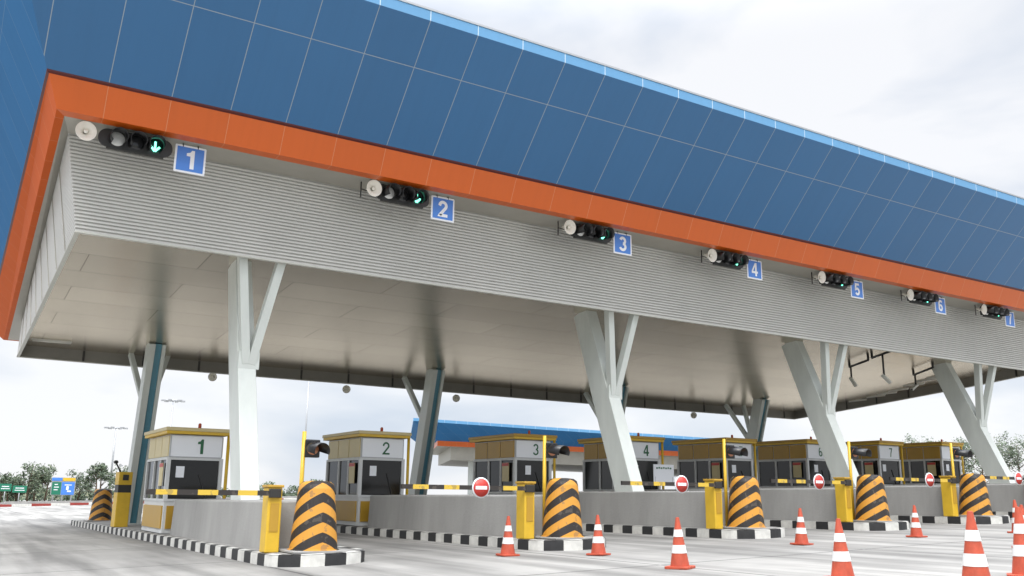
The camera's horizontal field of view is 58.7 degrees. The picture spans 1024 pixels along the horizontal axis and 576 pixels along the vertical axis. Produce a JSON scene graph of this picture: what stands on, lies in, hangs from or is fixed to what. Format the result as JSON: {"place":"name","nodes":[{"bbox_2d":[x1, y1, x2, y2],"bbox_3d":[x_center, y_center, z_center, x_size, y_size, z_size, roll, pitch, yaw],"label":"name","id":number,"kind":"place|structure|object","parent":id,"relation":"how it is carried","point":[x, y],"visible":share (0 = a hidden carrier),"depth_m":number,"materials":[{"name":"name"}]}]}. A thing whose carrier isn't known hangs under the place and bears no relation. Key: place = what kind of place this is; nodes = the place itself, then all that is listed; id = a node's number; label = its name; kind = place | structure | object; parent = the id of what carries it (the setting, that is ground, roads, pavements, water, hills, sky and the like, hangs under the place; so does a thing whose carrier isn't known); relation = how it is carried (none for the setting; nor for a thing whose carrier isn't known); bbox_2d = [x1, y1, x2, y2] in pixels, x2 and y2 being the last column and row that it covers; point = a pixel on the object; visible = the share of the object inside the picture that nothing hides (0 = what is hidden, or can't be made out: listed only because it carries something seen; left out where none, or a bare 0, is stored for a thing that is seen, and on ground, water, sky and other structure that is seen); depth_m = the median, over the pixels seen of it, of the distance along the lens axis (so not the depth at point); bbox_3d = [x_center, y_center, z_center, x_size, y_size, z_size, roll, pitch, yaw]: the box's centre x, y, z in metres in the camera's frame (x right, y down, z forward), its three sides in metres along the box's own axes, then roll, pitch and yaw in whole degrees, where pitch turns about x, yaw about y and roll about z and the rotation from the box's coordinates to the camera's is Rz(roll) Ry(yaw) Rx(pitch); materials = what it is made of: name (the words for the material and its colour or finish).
{"place":"outdoors","nodes":[
{"label":"outdoors","id":0,"kind":"place"},
{"bbox_2d":[0,496,1013,575],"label":"pavement","id":1,"kind":"structure","parent":0,"point":[43,541],"depth_m":17.41,"materials":[{"name":"concrete"}]},
{"bbox_2d":[0,471,20,502],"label":"tree","id":2,"kind":"object","parent":1,"relation":"on","point":[5,479],"visible":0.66,"depth_m":101.12,"materials":[{"name":"green plant"}]},
{"bbox_2d":[12,461,53,500],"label":"tree","id":3,"kind":"object","parent":1,"relation":"on","point":[32,479],"visible":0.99,"depth_m":100.39,"materials":[{"name":"green plant"}]},
{"bbox_2d":[25,464,56,500],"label":"tree","id":4,"kind":"object","parent":1,"relation":"on","point":[45,473],"visible":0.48,"depth_m":103.15,"materials":[{"name":"green plant"}]},
{"bbox_2d":[50,477,75,500],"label":"direction sign","id":5,"kind":"object","parent":1,"relation":"on","point":[62,486],"visible":0.88,"depth_m":88.52,"materials":[{"name":"blue metal"}]},
{"bbox_2d":[66,469,93,500],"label":"tree","id":6,"kind":"object","parent":1,"relation":"on","point":[79,479],"visible":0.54,"depth_m":108.76,"materials":[{"name":"green plant"}]},
{"bbox_2d":[78,461,108,492],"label":"tree","id":7,"kind":"object","parent":1,"relation":"on","point":[97,472],"visible":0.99,"depth_m":106.32,"materials":[{"name":"green plant"}]},
{"bbox_2d":[85,463,114,488],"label":"tree","id":8,"kind":"object","parent":1,"relation":"on","point":[106,478],"visible":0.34,"depth_m":108.26,"materials":[{"name":"green plant"}]},
{"bbox_2d":[104,427,127,488],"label":"light mast","id":9,"kind":"object","parent":1,"relation":"on","point":[116,428],"visible":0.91,"depth_m":118.95,"materials":[{"name":"silver metal"}]},
{"bbox_2d":[0,496,296,503],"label":"parapet wall","id":10,"kind":"structure","parent":1,"relation":"on","point":[29,502],"depth_m":84.50,"materials":[{"name":"grey concrete"}]},
{"bbox_2d":[0,498,296,506],"bbox_3d":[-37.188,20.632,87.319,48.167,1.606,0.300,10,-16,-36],"label":"painted kerb","id":11,"kind":"structure","parent":1,"relation":"on","point":[23,505],"depth_m":83.41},
{"bbox_2d":[1,479,322,501],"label":"undergrowth","id":12,"kind":"object","parent":1,"relation":"on","point":[84,497],"visible":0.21,"depth_m":112.90,"materials":[{"name":"green plant"}]},
{"bbox_2d":[71,499,364,566],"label":"toll island","id":13,"kind":"structure","parent":1,"relation":"on","point":[227,528],"depth_m":19.19,"materials":[{"name":"concrete"}]},
{"bbox_2d":[83,489,111,520],"bbox_3d":[-16.467,8.701,36.567,1.120,1.262,1.120,9,-15,-31],"label":"impact bollard","id":14,"kind":"object","parent":13,"relation":"on","point":[101,508],"visible":0.94,"depth_m":36.26,"materials":[{"name":"orange concrete"}]},
{"bbox_2d":[110,460,132,526],"bbox_3d":[-12.958,6.776,30.014,0.640,2.130,0.778,9,-15,-31],"label":"exit cabinet","id":15,"kind":"object","parent":13,"relation":"on","point":[121,501],"visible":1,"depth_m":29.80,"materials":[{"name":"metal"}]},
{"bbox_2d":[128,343,169,524],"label":"canopy column","id":16,"kind":"structure","parent":13,"relation":"on","point":[155,364],"depth_m":32.03,"materials":[{"name":"metal"}]},
{"bbox_2d":[141,423,229,533],"bbox_3d":[-9.437,5.429,26.090,1.774,2.985,3.140,9,-15,-31],"label":"toll booth","id":17,"kind":"object","parent":13,"relation":"on","point":[187,458],"visible":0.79,"depth_m":25.10,"materials":[{"name":"yellow metal"}]},
{"bbox_2d":[146,460,218,498],"bbox_3d":[-9.443,5.499,26.070,1.400,1.040,2.700,9,-15,-31],"label":"window glass","id":18,"kind":"structure","parent":17,"relation":"in","point":[207,471],"depth_m":25.03,"materials":[{"name":"black"}]},
{"bbox_2d":[143,457,222,500],"bbox_3d":[-9.443,5.499,26.070,1.500,1.160,2.800,9,-15,-31],"label":"window frame","id":19,"kind":"structure","parent":17,"relation":"in","point":[168,459],"depth_m":25.25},
{"bbox_2d":[146,485,283,552],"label":"barrier gate","id":20,"kind":"structure","parent":13,"relation":"on","point":[271,518],"depth_m":16.50,"materials":[{"name":"metal"}]},
{"bbox_2d":[269,503,278,531],"bbox_3d":[-4.329,4.175,16.564,0.160,0.500,0.012,9,-15,-31],"label":"cabinet door","id":21,"kind":"structure","parent":20,"relation":"in","point":[274,508],"depth_m":16.56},
{"bbox_2d":[228,257,285,499],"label":"canopy column","id":22,"kind":"structure","parent":13,"relation":"on","point":[245,341],"depth_m":21.71,"materials":[{"name":"metal"}]},
{"bbox_2d":[299,431,329,484],"bbox_3d":[-3.807,3.814,17.186,0.433,2.200,0.644,10,-16,-36],"label":"mast signal","id":23,"kind":"object","parent":13,"relation":"on","point":[310,448],"visible":0.79,"depth_m":17.40,"materials":[{"name":"yellow paint"}]},
{"bbox_2d":[278,481,352,553],"bbox_3d":[-3.635,4.206,16.813,1.120,1.262,1.120,9,-15,-31],"label":"impact bollard","id":24,"kind":"object","parent":13,"relation":"on","point":[314,527],"visible":1,"depth_m":16.49,"materials":[{"name":"yellow concrete"}]},
{"bbox_2d":[337,495,605,550],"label":"toll island","id":25,"kind":"structure","parent":1,"relation":"on","point":[467,519],"depth_m":22.33,"materials":[{"name":"concrete"}]},
{"bbox_2d":[322,427,411,525],"bbox_3d":[-4.711,5.983,28.991,1.774,2.985,3.140,9,-15,-31],"label":"toll booth","id":26,"kind":"object","parent":25,"relation":"on","point":[362,466],"visible":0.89,"depth_m":28.01,"materials":[{"name":"yellow metal"}]},
{"bbox_2d":[328,460,400,494],"bbox_3d":[-4.718,6.053,28.971,1.400,1.040,2.700,9,-15,-31],"label":"window glass","id":27,"kind":"structure","parent":26,"relation":"in","point":[378,484],"depth_m":27.95,"materials":[{"name":"black"}]},
{"bbox_2d":[325,458,404,496],"bbox_3d":[-4.718,6.053,28.971,1.500,1.160,2.800,9,-15,-31],"label":"window frame","id":28,"kind":"structure","parent":26,"relation":"in","point":[360,460],"depth_m":28.14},
{"bbox_2d":[401,477,535,538],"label":"barrier gate","id":29,"kind":"structure","parent":25,"relation":"on","point":[480,487],"depth_m":19.36,"materials":[{"name":"metal"}]},
{"bbox_2d":[526,497,532,520],"bbox_3d":[0.380,4.727,19.454,0.160,0.500,0.012,9,-15,-31],"label":"cabinet door","id":30,"kind":"structure","parent":29,"relation":"in","point":[529,513],"depth_m":19.45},
{"bbox_2d":[542,436,569,527],"bbox_3d":[0.919,4.368,20.086,0.433,2.200,0.644,10,-16,-36],"label":"mast signal","id":31,"kind":"object","parent":25,"relation":"on","point":[552,450],"visible":0.83,"depth_m":20.23,"materials":[{"name":"yellow metal"}]},
{"bbox_2d":[534,478,592,539],"bbox_3d":[1.090,4.760,19.713,1.120,1.262,1.120,9,-15,-31],"label":"impact bollard","id":32,"kind":"object","parent":25,"relation":"on","point":[562,516],"visible":0.99,"depth_m":19.39,"materials":[{"name":"yellow concrete"}]},
{"bbox_2d":[496,516,519,555],"bbox_3d":[-0.075,4.790,17.606,0.385,0.744,0.385,7,-14,-25],"label":"traffic cone","id":33,"kind":"object","parent":1,"relation":"on","point":[507,548],"visible":1,"depth_m":17.50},
{"bbox_2d":[410,418,706,494],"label":"toll canopy","id":34,"kind":"object","parent":1,"relation":"on","point":[453,446],"visible":0.2,"depth_m":99.09,"materials":[{"name":"metal"}]},
{"bbox_2d":[586,515,610,554],"bbox_3d":[1.646,4.721,17.412,0.385,0.744,0.385,-9,-17,32],"label":"traffic cone","id":35,"kind":"object","parent":1,"relation":"on","point":[598,546],"visible":1,"depth_m":17.30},
{"bbox_2d":[534,491,784,538],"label":"toll island","id":36,"kind":"structure","parent":1,"relation":"on","point":[647,512],"depth_m":24.38,"materials":[{"name":"concrete"}]},
{"bbox_2d":[402,369,444,494],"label":"canopy column","id":37,"kind":"structure","parent":36,"relation":"on","point":[427,411],"depth_m":37.77,"materials":[{"name":"metal"}]},
{"bbox_2d":[468,430,556,494],"bbox_3d":[-0.019,6.533,31.870,1.774,2.985,3.140,9,-15,-31],"label":"toll booth","id":38,"kind":"object","parent":36,"relation":"on","point":[511,459],"visible":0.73,"depth_m":30.98,"materials":[{"name":"yellow metal"}]},
{"bbox_2d":[476,460,547,491],"bbox_3d":[-0.026,6.602,31.850,1.400,1.040,2.700,9,-15,-31],"label":"window glass","id":39,"kind":"structure","parent":38,"relation":"in","point":[536,466],"depth_m":30.90,"materials":[{"name":"black"}]},
{"bbox_2d":[473,458,551,493],"bbox_3d":[-0.026,6.602,31.850,1.500,1.160,2.800,9,-15,-31],"label":"window frame","id":40,"kind":"structure","parent":38,"relation":"in","point":[514,459],"depth_m":31.07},
{"bbox_2d":[574,310,643,491],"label":"canopy column","id":41,"kind":"structure","parent":36,"relation":"on","point":[605,376],"depth_m":27.48,"materials":[{"name":"metal"}]},
{"bbox_2d":[621,475,722,528],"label":"barrier gate","id":42,"kind":"structure","parent":36,"relation":"on","point":[713,502],"depth_m":22.27,"materials":[{"name":"metal"}]},
{"bbox_2d":[722,439,747,525],"bbox_3d":[5.611,4.918,22.966,0.433,2.200,0.644,10,-16,-36],"label":"mast signal","id":43,"kind":"object","parent":36,"relation":"on","point":[730,451],"visible":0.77,"depth_m":23.08,"materials":[{"name":"yellow metal"}]},
{"bbox_2d":[723,476,777,528],"bbox_3d":[5.782,5.309,22.593,1.120,1.262,1.120,9,-15,-31],"label":"impact bollard","id":44,"kind":"object","parent":36,"relation":"on","point":[745,510],"visible":1,"depth_m":22.28,"materials":[{"name":"yellow concrete"}]},
{"bbox_2d":[664,517,695,569],"bbox_3d":[2.645,4.040,14.447,0.406,0.784,0.406,-9,-14,30],"label":"traffic cone","id":45,"kind":"object","parent":1,"relation":"on","point":[679,558],"visible":1,"depth_m":14.33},
{"bbox_2d":[644,488,908,530],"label":"toll island","id":46,"kind":"structure","parent":1,"relation":"on","point":[781,507],"depth_m":26.15,"materials":[{"name":"concrete"}]},
{"bbox_2d":[577,433,664,490],"bbox_3d":[4.112,7.017,34.406,1.774,2.985,3.140,9,-15,-31],"label":"toll booth","id":47,"kind":"object","parent":46,"relation":"on","point":[596,474],"visible":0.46,"depth_m":33.97,"materials":[{"name":"yellow metal"}]},
{"bbox_2d":[585,460,657,489],"bbox_3d":[4.106,7.087,34.386,1.400,1.040,2.700,9,-15,-31],"label":"window glass","id":48,"kind":"structure","parent":47,"relation":"in","point":[645,467],"depth_m":34.07,"materials":[{"name":"black"}]},
{"bbox_2d":[583,459,660,490],"bbox_3d":[4.106,7.087,34.386,1.500,1.160,2.800,9,-15,-31],"label":"window frame","id":49,"kind":"structure","parent":47,"relation":"in","point":[658,461],"depth_m":34.27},
{"bbox_2d":[653,464,673,481],"bbox_3d":[5.404,6.657,32.411,0.950,0.730,0.044,9,-15,-31],"label":"notice board","id":50,"kind":"object","parent":46,"relation":"on","point":[663,473],"visible":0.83,"depth_m":32.40,"materials":[{"name":"white"}]},
{"bbox_2d":[770,474,852,521],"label":"barrier gate","id":51,"kind":"structure","parent":46,"relation":"on","point":[843,485],"depth_m":24.82,"materials":[{"name":"metal"}]},
{"bbox_2d":[847,441,871,519],"bbox_3d":[9.742,5.402,25.502,0.433,2.200,0.644,10,-16,-36],"label":"mast signal","id":52,"kind":"object","parent":46,"relation":"on","point":[854,452],"visible":0.84,"depth_m":25.62,"materials":[{"name":"yellow metal"}]},
{"bbox_2d":[853,475,898,521],"bbox_3d":[9.914,5.793,25.129,1.120,1.262,1.120,9,-15,-31],"label":"impact bollard","id":53,"kind":"object","parent":46,"relation":"on","point":[871,502],"visible":1,"depth_m":24.82,"materials":[{"name":"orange concrete"}]},
{"bbox_2d":[790,508,813,544],"bbox_3d":[6.140,5.065,19.354,0.390,0.754,0.390,14,-18,-41],"label":"traffic cone","id":54,"kind":"object","parent":1,"relation":"on","point":[801,537],"visible":1,"depth_m":19.24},
{"bbox_2d":[830,518,854,575],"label":"traffic cone","id":55,"kind":"object","parent":1,"relation":"on","point":[841,563],"visible":1,"depth_m":12.38,"materials":[{"name":"plastic"}]},
{"bbox_2d":[759,485,1009,523],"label":"toll island","id":56,"kind":"structure","parent":1,"relation":"on","point":[926,501],"depth_m":28.38,"materials":[{"name":"concrete"}]},
{"bbox_2d":[583,386,628,416],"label":"canopy column","id":57,"kind":"structure","parent":56,"relation":"on","point":[625,389],"depth_m":42.80,"materials":[{"name":"metal"}]},
{"bbox_2d":[671,435,756,488],"bbox_3d":[8.227,7.499,36.931,1.774,2.985,3.140,9,-15,-31],"label":"toll booth","id":58,"kind":"object","parent":56,"relation":"on","point":[699,460],"visible":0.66,"depth_m":36.27,"materials":[{"name":"yellow metal"}]},
{"bbox_2d":[677,459,753,488],"bbox_3d":[8.221,7.569,36.912,1.500,1.160,2.800,9,-15,-31],"label":"window frame","id":59,"kind":"structure","parent":58,"relation":"in","point":[709,460],"depth_m":36.22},
{"bbox_2d":[680,460,750,487],"bbox_3d":[8.221,7.569,36.912,1.400,1.040,2.700,9,-15,-31],"label":"window glass","id":60,"kind":"structure","parent":58,"relation":"in","point":[686,468],"depth_m":36.36,"materials":[{"name":"black"}]},
{"bbox_2d":[781,341,858,486],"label":"canopy column","id":61,"kind":"structure","parent":56,"relation":"on","point":[819,400],"depth_m":32.57,"materials":[{"name":"metal"}]},
{"bbox_2d":[0,0,1023,419],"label":"toll canopy","id":62,"kind":"object","parent":61,"relation":"on","point":[300,120],"visible":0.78,"depth_m":25.17,"materials":[{"name":"grey"}]},
{"bbox_2d":[75,121,96,140],"bbox_3d":[-8.889,-3.223,18.956,0.410,0.408,0.359,9,-15,-31],"label":"horn speaker","id":63,"kind":"object","parent":62,"relation":"attached to","point":[86,130],"visible":1,"depth_m":18.87},
{"bbox_2d":[98,127,172,158],"bbox_3d":[-7.970,-3.111,19.361,1.500,0.432,0.568,9,-15,-31],"label":"lane signal","id":64,"kind":"object","parent":62,"relation":"hanging from","point":[136,142],"visible":1,"depth_m":19.39,"materials":[{"name":"grey"}]},
{"bbox_2d":[173,143,206,175],"bbox_3d":[-7.094,-2.832,20.044,0.660,0.678,0.092,9,-15,-31],"label":"lane number sign","id":65,"kind":"object","parent":62,"relation":"hanging from","point":[189,160],"visible":1,"depth_m":20.00,"materials":[{"name":"blue"}]},
{"bbox_2d":[360,180,381,196],"bbox_3d":[-3.447,-2.407,22.201,0.408,0.426,0.379,-7,-15,31],"label":"horn speaker","id":66,"kind":"object","parent":62,"relation":"attached to","point":[374,188],"visible":1,"depth_m":22.19},
{"bbox_2d":[376,183,428,208],"bbox_3d":[-2.661,-2.312,22.581,1.500,0.432,0.568,9,-15,-31],"label":"lane signal","id":67,"kind":"object","parent":62,"relation":"hanging from","point":[395,193],"visible":0.98,"depth_m":22.57,"materials":[{"name":"grey"}]},
{"bbox_2d":[431,195,454,222],"bbox_3d":[-1.785,-2.033,23.263,0.660,0.678,0.092,9,-15,-31],"label":"lane number sign","id":68,"kind":"object","parent":62,"relation":"hanging from","point":[442,208],"visible":1,"depth_m":23.21,"materials":[{"name":"blue"}]},
{"bbox_2d":[557,220,575,234],"bbox_3d":[1.506,-1.662,25.204,0.408,0.426,0.379,-7,-15,31],"label":"horn speaker","id":69,"kind":"object","parent":62,"relation":"attached to","point":[569,227],"visible":1,"depth_m":25.20},
{"bbox_2d":[570,223,614,243],"bbox_3d":[2.292,-1.567,25.584,1.500,0.432,0.568,9,-15,-31],"label":"lane signal","id":70,"kind":"object","parent":62,"relation":"hanging from","point":[596,233],"visible":1,"depth_m":25.53,"materials":[{"name":"grey"}]},
{"bbox_2d":[613,231,631,255],"bbox_3d":[3.168,-1.288,26.266,0.660,0.678,0.093,9,-15,-31],"label":"lane number sign","id":71,"kind":"object","parent":62,"relation":"hanging from","point":[622,243],"visible":0.93,"depth_m":26.22,"materials":[{"name":"blue"}]},
{"bbox_2d":[701,249,716,262],"bbox_3d":[6.043,-0.979,27.956,0.408,0.426,0.379,-7,-15,31],"label":"horn speaker","id":72,"kind":"object","parent":62,"relation":"attached to","point":[712,253],"visible":1,"depth_m":27.97},
{"bbox_2d":[709,251,748,269],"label":"lane signal","id":73,"kind":"object","parent":62,"relation":"hanging from","point":[727,259],"visible":0.98,"depth_m":28.24,"materials":[{"name":"grey"}]},
{"bbox_2d":[747,258,761,280],"bbox_3d":[7.705,-0.605,29.018,0.660,0.678,0.092,9,-15,-31],"label":"lane number sign","id":74,"kind":"object","parent":62,"relation":"hanging from","point":[754,269],"visible":0.82,"depth_m":28.98,"materials":[{"name":"blue"}]},
{"bbox_2d":[818,273,853,289],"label":"lane signal","id":75,"kind":"object","parent":62,"relation":"hanging from","point":[837,281],"visible":1,"depth_m":30.79,"materials":[{"name":"grey"}]},
{"bbox_2d":[850,280,863,298],"bbox_3d":[11.937,0.032,31.584,0.660,0.678,0.092,9,-15,-31],"label":"lane number sign","id":76,"kind":"object","parent":62,"relation":"hanging from","point":[856,288],"visible":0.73,"depth_m":31.55,"materials":[{"name":"blue"}]},
{"bbox_2d":[848,355,869,386],"bbox_3d":[14.350,3.436,37.460,0.282,1.158,1.564,3,-13,-11],"label":"camera hanger","id":77,"kind":"object","parent":62,"relation":"hanging from","point":[851,379],"visible":1,"depth_m":37.90,"materials":[{"name":"grey metal"}]},
{"bbox_2d":[870,351,891,383],"bbox_3d":[14.574,3.061,35.639,0.378,1.440,1.524,4,-13,-15],"label":"camera hanger","id":78,"kind":"object","parent":62,"relation":"hanging from","point":[886,378],"visible":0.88,"depth_m":35.54,"materials":[{"name":"grey metal"}]},
{"bbox_2d":[910,363,933,390],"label":"camera hanger","id":79,"kind":"object","parent":62,"relation":"hanging from","point":[915,385],"visible":1,"depth_m":40.06,"materials":[{"name":"grey metal"}]},
{"bbox_2d":[906,291,938,305],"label":"lane signal","id":80,"kind":"object","parent":62,"relation":"hanging from","point":[924,298],"visible":1,"depth_m":33.22,"materials":[{"name":"grey"}]},
{"bbox_2d":[934,297,945,314],"bbox_3d":[15.975,0.640,34.031,0.660,0.678,0.093,9,-15,-31],"label":"lane number sign","id":81,"kind":"object","parent":62,"relation":"hanging from","point":[940,306],"visible":0.76,"depth_m":34.00,"materials":[{"name":"blue"}]},
{"bbox_2d":[980,306,1009,319],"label":"lane signal","id":82,"kind":"object","parent":62,"relation":"hanging from","point":[995,312],"visible":1,"depth_m":35.57,"materials":[{"name":"grey"}]},
{"bbox_2d":[1004,311,1014,327],"bbox_3d":[19.858,1.225,36.387,0.660,0.678,0.092,9,-15,-31],"label":"lane number sign","id":83,"kind":"object","parent":62,"relation":"hanging from","point":[1009,321],"visible":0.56,"depth_m":36.35,"materials":[{"name":"blue"}]},
{"bbox_2d":[889,473,958,516],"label":"barrier gate","id":84,"kind":"structure","parent":56,"relation":"on","point":[949,496],"depth_m":27.36,"materials":[{"name":"metal"}]},
{"bbox_2d":[949,443,972,513],"bbox_3d":[13.857,5.884,28.027,0.433,2.200,0.644,10,-16,-36],"label":"mast signal","id":85,"kind":"object","parent":56,"relation":"on","point":[956,453],"visible":0.81,"depth_m":28.18,"materials":[{"name":"yellow metal"}]},
{"bbox_2d":[958,473,1003,515],"bbox_3d":[14.029,6.275,27.654,1.120,1.262,1.120,9,-15,-31],"label":"impact bollard","id":86,"kind":"object","parent":56,"relation":"on","point":[973,495],"visible":0.91,"depth_m":27.37,"materials":[{"name":"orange concrete"}]},
{"bbox_2d":[906,505,927,536],"bbox_3d":[9.413,5.437,21.241,0.374,0.724,0.374,9,-15,-31],"label":"traffic cone","id":87,"kind":"object","parent":1,"relation":"on","point":[916,530],"visible":1,"depth_m":21.14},
{"bbox_2d":[824,484,1023,517],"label":"toll island","id":88,"kind":"structure","parent":1,"relation":"on","point":[1002,497],"depth_m":30.92,"materials":[{"name":"concrete"}]},
{"bbox_2d":[752,436,834,486],"bbox_3d":[12.198,7.964,39.368,1.774,2.985,3.140,9,-15,-31],"label":"toll booth","id":89,"kind":"object","parent":88,"relation":"on","point":[799,459],"visible":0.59,"depth_m":38.67,"materials":[{"name":"yellow metal"}]},
{"bbox_2d":[759,460,829,485],"bbox_3d":[12.191,8.034,39.349,1.400,1.040,2.700,9,-15,-31],"label":"window glass","id":90,"kind":"structure","parent":89,"relation":"in","point":[767,469],"depth_m":38.82,"materials":[{"name":"black"}]},
{"bbox_2d":[757,459,832,486],"bbox_3d":[12.191,8.034,39.349,1.500,1.160,2.800,9,-15,-31],"label":"window frame","id":91,"kind":"structure","parent":89,"relation":"in","point":[790,460],"depth_m":38.60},
{"bbox_2d":[897,483,1023,484],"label":"toll island","id":92,"kind":"structure","parent":1,"relation":"on","point":[940,484],"depth_m":38.04,"materials":[{"name":"concrete"}]},
{"bbox_2d":[724,399,769,476],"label":"canopy column","id":93,"kind":"structure","parent":92,"relation":"on","point":[755,424],"depth_m":47.61,"materials":[{"name":"metal"}]},
{"bbox_2d":[833,438,904,485],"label":"toll booth","id":94,"kind":"object","parent":92,"relation":"on","point":[884,461],"visible":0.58,"depth_m":40.81,"materials":[{"name":"yellow metal"}]},
{"bbox_2d":[833,460,899,484],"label":"window glass","id":95,"kind":"structure","parent":94,"relation":"in","point":[891,466],"depth_m":40.73,"materials":[{"name":"black"}]},
{"bbox_2d":[833,459,901,485],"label":"window frame","id":96,"kind":"structure","parent":94,"relation":"in","point":[878,460],"depth_m":40.89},
{"bbox_2d":[932,363,1015,482],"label":"canopy column","id":97,"kind":"structure","parent":92,"relation":"on","point":[971,418],"depth_m":37.41,"materials":[{"name":"metal"}]},
{"bbox_2d":[962,511,990,575],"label":"traffic cone","id":98,"kind":"object","parent":1,"relation":"on","point":[974,563],"visible":1,"depth_m":11.02,"materials":[{"name":"plastic"}]},
{"bbox_2d":[955,436,1010,482],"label":"young tree","id":99,"kind":"object","parent":1,"relation":"on","point":[973,462],"visible":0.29,"depth_m":62.69,"materials":[{"name":"green plant"}]},
{"bbox_2d":[973,441,1022,482],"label":"young tree","id":100,"kind":"object","parent":1,"relation":"on","point":[1017,462],"visible":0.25,"depth_m":64.36,"materials":[{"name":"green plant"}]},
{"bbox_2d":[993,431,1023,481],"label":"young tree","id":101,"kind":"object","parent":1,"relation":"on","point":[1014,451],"visible":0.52,"depth_m":64.88,"materials":[{"name":"green plant"}]},
{"bbox_2d":[1006,507,1023,575],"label":"traffic cone","id":102,"kind":"object","parent":1,"relation":"on","point":[1018,552],"visible":1,"depth_m":12.32,"materials":[{"name":"plastic"}]},
{"bbox_2d":[0,0,1023,494],"label":"sky","id":103,"kind":"structure","parent":0,"point":[934,84],"materials":[{"name":"white"}]},
{"bbox_2d":[899,439,964,483],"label":"toll booth","id":104,"kind":"object","parent":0,"point":[921,459],"visible":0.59,"depth_m":43.44,"materials":[{"name":"yellow metal"}]},
{"bbox_2d":[901,461,959,482],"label":"window glass","id":105,"kind":"structure","parent":104,"relation":"in","point":[917,467],"depth_m":43.55,"materials":[{"name":"black"}]},
{"bbox_2d":[902,459,961,483],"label":"window frame","id":106,"kind":"structure","parent":104,"relation":"in","point":[941,460],"depth_m":43.43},
{"bbox_2d":[984,472,1023,484],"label":"barrier gate","id":107,"kind":"structure","parent":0,"point":[1018,478],"depth_m":29.12,"materials":[{"name":"metal"}]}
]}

